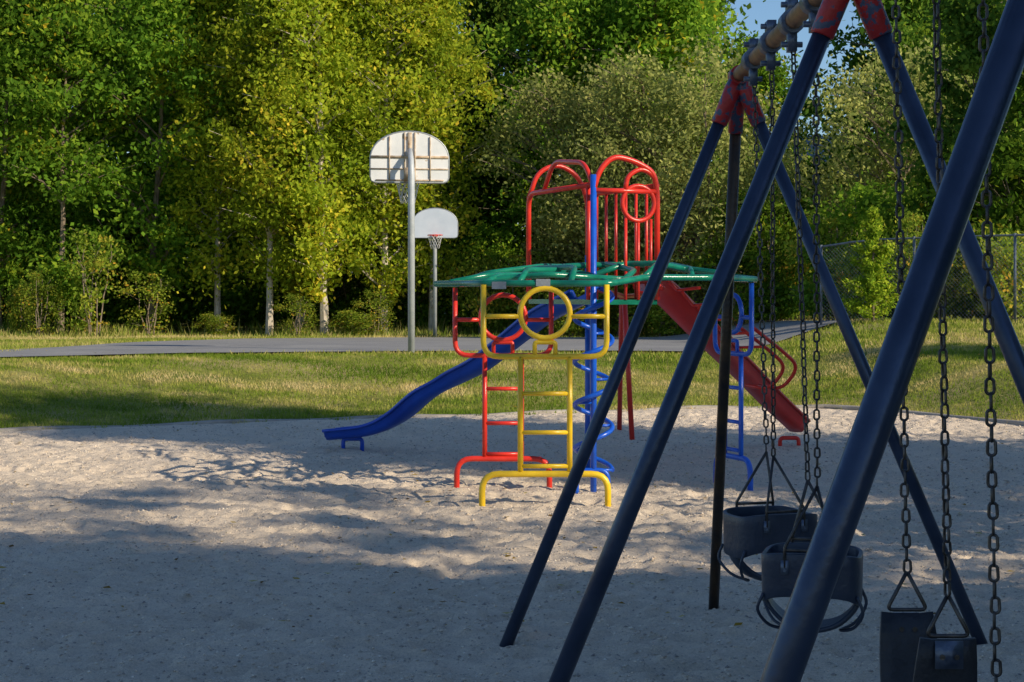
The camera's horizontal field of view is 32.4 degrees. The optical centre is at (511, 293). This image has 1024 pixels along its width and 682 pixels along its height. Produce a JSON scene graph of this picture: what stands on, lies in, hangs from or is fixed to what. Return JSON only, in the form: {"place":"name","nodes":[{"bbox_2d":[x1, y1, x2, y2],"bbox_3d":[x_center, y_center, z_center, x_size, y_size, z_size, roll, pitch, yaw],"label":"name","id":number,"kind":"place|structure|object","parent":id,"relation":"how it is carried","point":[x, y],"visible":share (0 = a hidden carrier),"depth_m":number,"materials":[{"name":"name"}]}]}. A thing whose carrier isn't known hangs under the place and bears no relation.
{"place":"outdoors","nodes":[
{"label":"outdoors","id":0,"kind":"place"},
{"bbox_2d":[94,0,874,221],"label":"sky","id":1,"kind":"structure","parent":0,"point":[761,11],"materials":[{"name":"blue"}]},
{"bbox_2d":[0,408,1023,681],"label":"sand ground","id":2,"kind":"structure","parent":0,"point":[458,636],"depth_m":11.21,"materials":[{"name":"beige sand"}]},
{"bbox_2d":[322,290,584,450],"bbox_3d":[-0.523,0.831,17.492,0.667,1.737,3.833,0,0,-44],"label":"playground slide","id":3,"kind":"object","parent":2,"relation":"on","point":[410,404],"visible":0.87,"depth_m":17.78,"materials":[{"name":"blue plastic"}]},
{"bbox_2d":[454,456,551,487],"bbox_3d":[-0.075,1.558,14.850,0.828,0.384,0.047,0,0,2],"label":"red foot","id":4,"kind":"object","parent":2,"relation":"on","point":[460,462],"visible":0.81,"depth_m":14.84},
{"bbox_2d":[0,339,1018,626],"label":"fallen leaves","id":5,"kind":"object","parent":2,"relation":"on","point":[524,493],"visible":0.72,"depth_m":12.37,"materials":[{"name":"brown plant"}]},
{"bbox_2d":[0,404,1023,431],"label":"playground border","id":6,"kind":"object","parent":2,"relation":"on","point":[852,407],"visible":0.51,"depth_m":23.03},
{"bbox_2d":[479,471,610,506],"bbox_3d":[0.255,1.557,13.600,1.021,0.385,0.048,0,0,0],"label":"yellow foot","id":7,"kind":"object","parent":2,"relation":"on","point":[602,477],"visible":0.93,"depth_m":13.58},
{"bbox_2d":[518,358,522,471],"bbox_3d":[0.065,0.927,13.600,0.044,0.885,0.042,0,0,0],"label":"yellow rail","id":8,"kind":"object","parent":7,"relation":"on","point":[520,413],"visible":1,"depth_m":13.58,"materials":[{"name":"metal"}]},
{"bbox_2d":[567,358,572,471],"bbox_3d":[0.445,0.927,13.600,0.044,0.885,0.042,0,0,0],"label":"yellow rail","id":9,"kind":"object","parent":7,"relation":"on","point":[570,412],"visible":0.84,"depth_m":13.58,"materials":[{"name":"metal"}]},
{"bbox_2d":[622,305,634,439],"bbox_3d":[1.310,0.940,19.800,0.160,1.823,0.057,0,0,0],"label":"leg","id":10,"kind":"object","parent":2,"relation":"on","point":[628,380],"visible":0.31,"depth_m":19.78,"materials":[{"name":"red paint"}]},
{"bbox_2d":[549,32,830,681],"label":"leg","id":11,"kind":"object","parent":2,"relation":"on","point":[690,357],"visible":0.88,"depth_m":5.40,"materials":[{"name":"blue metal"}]},
{"bbox_2d":[632,281,810,445],"bbox_3d":[2.327,0.774,17.119,0.869,1.852,4.339,0,0,27],"label":"playground slide","id":12,"kind":"object","parent":2,"relation":"on","point":[678,308],"visible":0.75,"depth_m":17.14,"materials":[{"name":"red plastic"}]},
{"bbox_2d":[708,134,740,609],"bbox_3d":[1.052,0.481,8.765,0.054,2.734,0.946,0,0,-1],"label":"end brace leg","id":13,"kind":"object","parent":2,"relation":"on","point":[725,342],"visible":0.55,"depth_m":8.75,"materials":[{"name":"black metal"}]},
{"bbox_2d":[713,453,752,490],"bbox_3d":[1.885,1.558,15.050,0.047,0.384,0.688,0,0,-20],"label":"blue foot","id":14,"kind":"object","parent":2,"relation":"on","point":[747,461],"visible":0.5,"depth_m":14.78},
{"bbox_2d":[739,355,742,455],"bbox_3d":[1.936,0.940,14.909,0.042,0.860,0.040,0,0,0],"label":"blue rail","id":15,"kind":"object","parent":14,"relation":"on","point":[740,405],"visible":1,"depth_m":14.89,"materials":[{"name":"metal"}]},
{"bbox_2d":[713,283,753,356],"bbox_3d":[1.885,0.221,15.050,0.041,0.621,0.722,0,0,-20],"label":"blue panel frame","id":16,"kind":"object","parent":15,"relation":"on","point":[748,352],"visible":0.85,"depth_m":14.72,"materials":[{"name":"paint"}]},
{"bbox_2d":[0,287,1023,429],"bbox_3d":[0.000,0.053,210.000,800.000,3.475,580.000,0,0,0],"label":"grass ground","id":17,"kind":"structure","parent":0,"point":[185,326],"depth_m":26.06,"materials":[{"name":"plant"}]},
{"bbox_2d":[0,278,51,332],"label":"wild shrub","id":18,"kind":"object","parent":17,"relation":"on","point":[13,301],"visible":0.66,"depth_m":55.67,"materials":[{"name":"green plant"}]},
{"bbox_2d":[12,266,68,334],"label":"sapling shrub","id":19,"kind":"object","parent":17,"relation":"on","point":[40,288],"visible":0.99,"depth_m":54.39,"materials":[{"name":"green plant"}]},
{"bbox_2d":[0,0,127,325],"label":"maple tree","id":20,"kind":"object","parent":17,"relation":"on","point":[9,269],"visible":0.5,"depth_m":57.26,"materials":[{"name":"green plant"}]},
{"bbox_2d":[0,0,153,331],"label":"maple tree","id":21,"kind":"object","parent":17,"relation":"on","point":[65,29],"visible":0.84,"depth_m":56.33,"materials":[{"name":"green plant"}]},
{"bbox_2d":[58,224,131,334],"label":"sapling shrub","id":22,"kind":"object","parent":17,"relation":"on","point":[97,264],"visible":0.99,"depth_m":54.35,"materials":[{"name":"green plant"}]},
{"bbox_2d":[26,162,190,328],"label":"understory bush","id":23,"kind":"object","parent":17,"relation":"on","point":[124,302],"visible":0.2,"depth_m":61.70,"materials":[{"name":"green plant"}]},
{"bbox_2d":[43,0,198,321],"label":"maple tree","id":24,"kind":"object","parent":17,"relation":"on","point":[120,28],"visible":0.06,"depth_m":67.62,"materials":[{"name":"green plant"}]},
{"bbox_2d":[11,0,260,329],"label":"maple tree","id":25,"kind":"object","parent":17,"relation":"on","point":[157,16],"visible":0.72,"depth_m":56.93,"materials":[{"name":"green plant"}]},
{"bbox_2d":[111,266,181,334],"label":"sapling shrub","id":26,"kind":"object","parent":17,"relation":"on","point":[155,290],"visible":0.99,"depth_m":56.39,"materials":[{"name":"green plant"}]},
{"bbox_2d":[67,175,227,327],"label":"understory bush","id":27,"kind":"object","parent":17,"relation":"on","point":[182,306],"visible":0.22,"depth_m":61.82,"materials":[{"name":"green plant"}]},
{"bbox_2d":[111,0,300,326],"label":"alder tree","id":28,"kind":"object","parent":17,"relation":"on","point":[153,180],"visible":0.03,"depth_m":65.58,"materials":[{"name":"green plant"}]},
{"bbox_2d":[138,0,286,331],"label":"birch tree","id":29,"kind":"object","parent":17,"relation":"on","point":[186,211],"visible":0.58,"depth_m":57.13,"materials":[{"name":"green plant"}]},
{"bbox_2d":[183,191,287,329],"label":"understory bush","id":30,"kind":"object","parent":17,"relation":"on","point":[233,300],"visible":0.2,"depth_m":62.43,"materials":[{"name":"green plant"}]},
{"bbox_2d":[168,0,348,334],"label":"birch tree","id":31,"kind":"object","parent":17,"relation":"on","point":[257,189],"visible":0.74,"depth_m":55.15,"materials":[{"name":"green plant"}]},
{"bbox_2d":[202,1,368,329],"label":"birch tree","id":32,"kind":"object","parent":17,"relation":"on","point":[293,284],"visible":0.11,"depth_m":57.94,"materials":[{"name":"green plant"}]},
{"bbox_2d":[272,291,319,334],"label":"sapling shrub","id":33,"kind":"object","parent":17,"relation":"on","point":[300,305],"visible":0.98,"depth_m":54.82,"materials":[{"name":"green plant"}]},
{"bbox_2d":[238,234,366,328],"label":"understory bush","id":34,"kind":"object","parent":17,"relation":"on","point":[277,315],"visible":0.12,"depth_m":61.14,"materials":[{"name":"green plant"}]},
{"bbox_2d":[218,0,414,335],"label":"birch tree","id":35,"kind":"object","parent":17,"relation":"on","point":[316,192],"visible":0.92,"depth_m":54.81,"materials":[{"name":"green plant"}]},
{"bbox_2d":[273,215,402,330],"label":"understory bush","id":36,"kind":"object","parent":17,"relation":"on","point":[338,292],"visible":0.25,"depth_m":59.95,"materials":[{"name":"green plant"}]},
{"bbox_2d":[324,308,388,336],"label":"wild shrub","id":37,"kind":"object","parent":17,"relation":"on","point":[356,317],"visible":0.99,"depth_m":54.79,"materials":[{"name":"green plant"}]},
{"bbox_2d":[350,286,397,333],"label":"sapling shrub","id":38,"kind":"object","parent":17,"relation":"on","point":[382,303],"visible":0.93,"depth_m":55.12,"materials":[{"name":"green plant"}]},
{"bbox_2d":[295,0,477,332],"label":"birch tree","id":39,"kind":"object","parent":17,"relation":"on","point":[384,275],"visible":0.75,"depth_m":55.66,"materials":[{"name":"green plant"}]},
{"bbox_2d":[369,131,449,352],"bbox_3d":[-1.805,-0.813,31.105,1.014,4.126,1.014,0,0,37],"label":"basketball hoop","id":40,"kind":"object","parent":17,"relation":"on","point":[412,159],"visible":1,"depth_m":31.05,"materials":[{"name":"metal"}]},
{"bbox_2d":[294,0,527,318],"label":"alder tree","id":41,"kind":"object","parent":17,"relation":"on","point":[472,110],"visible":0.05,"depth_m":65.95,"materials":[{"name":"green plant"}]},
{"bbox_2d":[361,218,475,330],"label":"understory bush","id":42,"kind":"object","parent":17,"relation":"on","point":[424,312],"visible":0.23,"depth_m":59.87,"materials":[{"name":"green plant"}]},
{"bbox_2d":[0,320,853,356],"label":"basketball court","id":43,"kind":"object","parent":17,"relation":"on","point":[786,329],"visible":0.68,"depth_m":35.52,"materials":[{"name":"concrete"}]},
{"bbox_2d":[353,0,506,332],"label":"birch tree","id":44,"kind":"object","parent":17,"relation":"on","point":[463,73],"visible":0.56,"depth_m":56.52,"materials":[{"name":"green plant"}]},
{"bbox_2d":[415,208,457,335],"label":"basketball hoop","id":45,"kind":"object","parent":17,"relation":"on","point":[434,223],"visible":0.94,"depth_m":53.63,"materials":[{"name":"metal"}]},
{"bbox_2d":[441,250,532,333],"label":"wild shrub","id":46,"kind":"object","parent":17,"relation":"on","point":[473,294],"visible":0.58,"depth_m":56.22,"materials":[{"name":"green plant"}]},
{"bbox_2d":[449,212,536,328],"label":"understory bush","id":47,"kind":"object","parent":17,"relation":"on","point":[501,240],"visible":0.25,"depth_m":61.80,"materials":[{"name":"green plant"}]},
{"bbox_2d":[423,0,587,317],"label":"alder tree","id":48,"kind":"object","parent":17,"relation":"on","point":[492,11],"visible":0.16,"depth_m":66.37,"materials":[{"name":"green plant"}]},
{"bbox_2d":[0,309,1021,337],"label":"tall weeds","id":49,"kind":"object","parent":17,"relation":"on","point":[122,330],"visible":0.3,"depth_m":55.72,"materials":[{"name":"green plant"}]},
{"bbox_2d":[491,245,560,333],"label":"sapling shrub","id":50,"kind":"object","parent":17,"relation":"on","point":[516,259],"visible":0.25,"depth_m":55.50,"materials":[{"name":"green plant"}]},
{"bbox_2d":[453,0,652,320],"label":"maple tree","id":51,"kind":"object","parent":17,"relation":"on","point":[556,27],"visible":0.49,"depth_m":62.52,"materials":[{"name":"green plant"}]},
{"bbox_2d":[463,45,720,333],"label":"willow tree","id":52,"kind":"object","parent":17,"relation":"on","point":[562,228],"visible":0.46,"depth_m":54.70,"materials":[{"name":"green plant"}]},
{"bbox_2d":[529,299,656,304],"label":"tower deck","id":53,"kind":"structure","parent":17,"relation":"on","point":[587,302],"depth_m":14.78,"materials":[{"name":"metal"}]},
{"bbox_2d":[526,182,589,298],"bbox_3d":[0.406,-0.436,15.211,0.044,0.973,1.516,0,0,-20],"label":"rail","id":54,"kind":"object","parent":53,"relation":"attached to","point":[528,208],"visible":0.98,"depth_m":15.87,"materials":[{"name":"red metal"}]},
{"bbox_2d":[595,155,659,299],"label":"arch front","id":55,"kind":"structure","parent":53,"relation":"on","point":[606,163],"depth_m":14.68,"materials":[{"name":"red paint"}]},
{"bbox_2d":[499,122,724,646],"bbox_3d":[0.438,0.505,8.250,1.180,2.776,0.060,0,0,0],"label":"leg","id":56,"kind":"object","parent":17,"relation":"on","point":[612,383],"visible":1,"depth_m":8.22,"materials":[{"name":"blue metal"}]},
{"bbox_2d":[712,78,739,126],"bbox_3d":[1.009,-0.897,8.250,0.150,0.234,0.080,0,0,0],"label":"collar","id":57,"kind":"object","parent":56,"relation":"attached to","point":[728,100],"visible":0.96,"depth_m":8.22,"materials":[{"name":"red metal"}]},
{"bbox_2d":[583,269,662,335],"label":"wild shrub","id":58,"kind":"object","parent":17,"relation":"on","point":[614,309],"visible":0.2,"depth_m":53.66,"materials":[{"name":"green plant"}]},
{"bbox_2d":[615,294,720,336],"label":"wild shrub","id":59,"kind":"object","parent":17,"relation":"on","point":[663,319],"visible":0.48,"depth_m":52.49,"materials":[{"name":"green plant"}]},
{"bbox_2d":[564,0,779,286],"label":"maple tree","id":60,"kind":"object","parent":17,"relation":"on","point":[676,17],"visible":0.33,"depth_m":61.39,"materials":[{"name":"green plant"}]},
{"bbox_2d":[584,0,765,245],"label":"maple tree","id":61,"kind":"object","parent":17,"relation":"on","point":[731,21],"visible":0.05,"depth_m":63.78,"materials":[{"name":"green plant"}]},
{"bbox_2d":[547,26,830,323],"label":"willow tree","id":62,"kind":"object","parent":17,"relation":"on","point":[670,89],"visible":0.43,"depth_m":52.63,"materials":[{"name":"green plant"}]},
{"bbox_2d":[684,187,815,321],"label":"understory bush","id":63,"kind":"object","parent":17,"relation":"on","point":[780,233],"visible":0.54,"depth_m":50.32,"materials":[{"name":"green plant"}]},
{"bbox_2d":[693,23,839,273],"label":"maple tree","id":64,"kind":"object","parent":17,"relation":"on","point":[781,91],"visible":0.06,"depth_m":67.51,"materials":[{"name":"green plant"}]},
{"bbox_2d":[733,226,828,320],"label":"wild shrub","id":65,"kind":"object","parent":17,"relation":"on","point":[806,267],"visible":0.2,"depth_m":50.75,"materials":[{"name":"green plant"}]},
{"bbox_2d":[780,205,866,319],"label":"sapling shrub","id":66,"kind":"object","parent":17,"relation":"on","point":[827,236],"visible":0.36,"depth_m":47.68,"materials":[{"name":"green plant"}]},
{"bbox_2d":[775,168,921,319],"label":"understory bush","id":67,"kind":"object","parent":17,"relation":"on","point":[858,209],"visible":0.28,"depth_m":47.42,"materials":[{"name":"green plant"}]},
{"bbox_2d":[823,234,901,318],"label":"wild shrub","id":68,"kind":"object","parent":17,"relation":"on","point":[846,269],"visible":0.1,"depth_m":44.35,"materials":[{"name":"green plant"}]},
{"bbox_2d":[753,121,987,644],"bbox_3d":[1.710,0.503,8.250,1.231,2.776,0.060,0,0,0],"label":"leg","id":69,"kind":"object","parent":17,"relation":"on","point":[865,373],"visible":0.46,"depth_m":8.22,"materials":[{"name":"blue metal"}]},
{"bbox_2d":[841,205,902,321],"bbox_3d":[7.421,-0.488,36.431,1.342,2.687,1.483,0,0,23],"label":"cedar sapling","id":70,"kind":"object","parent":17,"relation":"on","point":[874,288],"visible":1,"depth_m":36.25,"materials":[{"name":"green plant"}]},
{"bbox_2d":[760,0,1023,681],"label":"leg","id":71,"kind":"object","parent":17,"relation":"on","point":[896,362],"visible":1,"depth_m":2.77,"materials":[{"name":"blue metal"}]},
{"bbox_2d":[786,32,1023,316],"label":"willow tree","id":72,"kind":"object","parent":17,"relation":"on","point":[867,106],"visible":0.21,"depth_m":50.73,"materials":[{"name":"green plant"}]},
{"bbox_2d":[798,0,1022,277],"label":"alder tree","id":73,"kind":"object","parent":17,"relation":"on","point":[855,61],"visible":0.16,"depth_m":67.01,"materials":[{"name":"green plant"}]},
{"bbox_2d":[840,171,981,318],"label":"understory bush","id":74,"kind":"object","parent":17,"relation":"on","point":[888,221],"visible":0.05,"depth_m":43.55,"materials":[{"name":"green plant"}]},
{"bbox_2d":[845,4,978,203],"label":"maple tree","id":75,"kind":"object","parent":17,"relation":"on","point":[919,37],"visible":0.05,"depth_m":56.48,"materials":[{"name":"green plant"}]},
{"bbox_2d":[878,202,954,316],"bbox_3d":[8.602,-0.537,37.599,1.762,2.814,1.526,0,0,-25],"label":"sapling shrub","id":76,"kind":"object","parent":17,"relation":"on","point":[906,220],"visible":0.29,"depth_m":37.42,"materials":[{"name":"green plant"}]},
{"bbox_2d":[820,233,1023,324],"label":"chain link fence","id":77,"kind":"object","parent":17,"relation":"on","point":[1014,266],"visible":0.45,"depth_m":36.37,"materials":[{"name":"metal"}]},
{"bbox_2d":[885,224,978,315],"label":"wild shrub","id":78,"kind":"object","parent":17,"relation":"on","point":[942,297],"visible":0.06,"depth_m":40.74,"materials":[{"name":"green plant"}]},
{"bbox_2d":[873,32,1023,403],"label":"leg","id":79,"kind":"object","parent":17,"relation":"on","point":[969,246],"visible":0.76,"depth_m":5.41,"materials":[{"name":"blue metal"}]},
{"bbox_2d":[875,0,1023,319],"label":"alder tree","id":80,"kind":"object","parent":17,"relation":"on","point":[966,60],"visible":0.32,"depth_m":43.37,"materials":[{"name":"green plant"}]},
{"bbox_2d":[889,138,1023,318],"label":"understory bush","id":81,"kind":"object","parent":17,"relation":"on","point":[958,307],"visible":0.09,"depth_m":41.92,"materials":[{"name":"green plant"}]},
{"bbox_2d":[917,118,1023,318],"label":"understory bush","id":82,"kind":"object","parent":17,"relation":"on","point":[1008,153],"visible":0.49,"depth_m":39.92,"materials":[{"name":"green plant"}]},
{"bbox_2d":[951,224,1023,320],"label":"wild shrub","id":83,"kind":"object","parent":17,"relation":"on","point":[1000,273],"visible":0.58,"depth_m":36.30,"materials":[{"name":"green plant"}]},
{"bbox_2d":[0,317,1023,363],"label":"field grass","id":84,"kind":"structure","parent":0,"point":[43,342],"depth_m":36.09,"materials":[{"name":"green plant"}]},
{"bbox_2d":[433,262,748,282],"bbox_3d":[0.662,-0.165,14.940,2.730,0.222,0.754,0,0,-8],"label":"green overhead bar","id":85,"kind":"object","parent":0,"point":[583,265],"visible":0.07,"depth_m":15.28,"materials":[{"name":"paint"}]},
{"bbox_2d":[453,288,553,357],"bbox_3d":[-0.075,0.245,14.850,0.852,0.591,0.040,0,0,2],"label":"red panel frame","id":86,"kind":"object","parent":85,"relation":"attached to","point":[548,350],"visible":0.68,"depth_m":14.84,"materials":[{"name":"paint"}]},
{"bbox_2d":[433,274,757,286],"bbox_3d":[0.771,-0.105,14.100,2.722,0.102,0.984,0,0,-8],"label":"green overhead bar","id":87,"kind":"object","parent":85,"relation":"attached to","point":[585,283],"visible":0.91,"depth_m":13.79,"materials":[{"name":"paint"}]},
{"bbox_2d":[481,285,609,358],"bbox_3d":[0.255,0.218,13.600,0.994,0.577,0.042,0,0,0],"label":"yellow panel frame","id":88,"kind":"object","parent":87,"relation":"attached to","point":[601,353],"visible":1,"depth_m":13.58,"materials":[{"name":"paint"}]},
{"bbox_2d":[532,340,557,354],"bbox_3d":[0.255,0.421,13.600,0.195,0.128,0.033,0,0,0],"label":"yellow bracket","id":89,"kind":"object","parent":88,"relation":"attached to","point":[554,343],"visible":1,"depth_m":13.59,"materials":[{"name":"metal"}]},
{"bbox_2d":[517,286,572,339],"bbox_3d":[0.255,0.150,13.600,0.428,0.428,0.042,0,0,0],"label":"yellow ring","id":90,"kind":"object","parent":89,"relation":"on","point":[528,295],"visible":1,"depth_m":13.58,"materials":[{"name":"paint"}]},
{"bbox_2d":[474,272,628,279],"bbox_3d":[0.300,-0.114,13.878,1.309,0.116,0.176,0,0,0],"label":"green overhead bar","id":91,"kind":"object","parent":87,"relation":"attached to","point":[564,275],"visible":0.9,"depth_m":13.90,"materials":[{"name":"paint"}]},
{"bbox_2d":[590,174,596,491],"bbox_3d":[0.670,0.435,14.500,0.052,2.830,0.049,0,0,0],"label":"spiral post","id":92,"kind":"object","parent":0,"point":[593,301],"visible":0.66,"depth_m":14.48,"materials":[{"name":"blue metal"}]},
{"bbox_2d":[573,287,614,471],"bbox_3d":[0.670,0.700,14.500,0.350,1.537,0.350,0,0,0],"label":"spiral rail","id":93,"kind":"object","parent":92,"relation":"attached to","point":[610,430],"visible":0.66,"depth_m":14.45,"materials":[{"name":"blue metal"}]},
{"bbox_3d":[1.071,-0.897,2.800,0.149,0.234,0.080,0,0,0],"label":"collar","id":94,"kind":"object","parent":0,"visible":0},
{"bbox_2d":[733,0,821,80],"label":"top rail","id":95,"kind":"object","parent":94,"relation":"on","point":[796,17],"visible":0.46,"depth_m":6.90,"materials":[{"name":"brown metal"}]},
{"bbox_2d":[741,38,762,85],"bbox_3d":[1.050,-1.007,7.680,0.092,0.198,0.110,0,0,0],"label":"hanger clamp","id":96,"kind":"object","parent":95,"relation":"hanging from","point":[753,78],"visible":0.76,"depth_m":7.65,"materials":[{"name":"metal"}]},
{"bbox_2d":[717,70,817,581],"bbox_3d":[1.083,0.139,7.422,0.404,2.143,0.445,0,0,41],"label":"bucket swing","id":97,"kind":"object","parent":96,"relation":"hanging from","point":[750,530],"visible":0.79,"depth_m":7.30,"materials":[{"name":"metal"}]},
{"bbox_2d":[739,82,765,126],"bbox_3d":[1.113,-0.898,8.250,0.153,0.233,0.080,0,0,0],"label":"collar","id":98,"kind":"object","parent":95,"relation":"attached to","point":[745,93],"visible":0.71,"depth_m":8.22,"materials":[{"name":"red metal"}]},
{"bbox_2d":[757,20,780,70],"bbox_3d":[1.050,-1.007,7.160,0.092,0.198,0.110,0,0,0],"label":"hanger clamp","id":99,"kind":"object","parent":95,"relation":"hanging from","point":[771,63],"visible":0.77,"depth_m":7.13,"materials":[{"name":"metal"}]},
{"bbox_2d":[777,0,802,52],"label":"hanger clamp","id":100,"kind":"object","parent":95,"relation":"hanging from","point":[791,44],"visible":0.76,"depth_m":6.59,"materials":[{"name":"metal"}]},
{"bbox_2d":[756,51,867,632],"bbox_3d":[1.083,0.143,6.362,0.382,2.155,0.506,0,0,14],"label":"bucket swing","id":101,"kind":"object","parent":100,"relation":"hanging from","point":[781,564],"visible":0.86,"depth_m":6.26,"materials":[{"name":"metal"}]},
{"bbox_2d":[811,0,849,39],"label":"collar","id":102,"kind":"object","parent":95,"relation":"attached to","point":[828,18],"visible":0.88,"depth_m":5.40,"materials":[{"name":"red metal"}]},
{"bbox_2d":[853,0,892,39],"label":"collar","id":103,"kind":"object","parent":95,"relation":"attached to","point":[874,18],"visible":0.93,"depth_m":5.40,"materials":[{"name":"red metal"}]},
{"bbox_3d":[1.050,-1.007,4.860,0.092,0.198,0.110,0,0,0],"label":"hanger clamp","id":104,"kind":"object","parent":95,"relation":"hanging from","visible":0},
{"bbox_2d":[879,0,976,681],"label":"belt swing","id":105,"kind":"object","parent":104,"relation":"hanging from","point":[913,648],"visible":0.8,"depth_m":4.44,"materials":[{"name":"metal"}]},
{"bbox_3d":[1.050,-1.007,3.520,0.092,0.198,0.110,0,0,0],"label":"hanger clamp","id":106,"kind":"object","parent":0,"visible":0},
{"bbox_2d":[977,0,1001,681],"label":"belt swing","id":107,"kind":"object","parent":106,"relation":"hanging from","point":[991,439],"visible":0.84,"depth_m":3.95,"materials":[{"name":"metal"}]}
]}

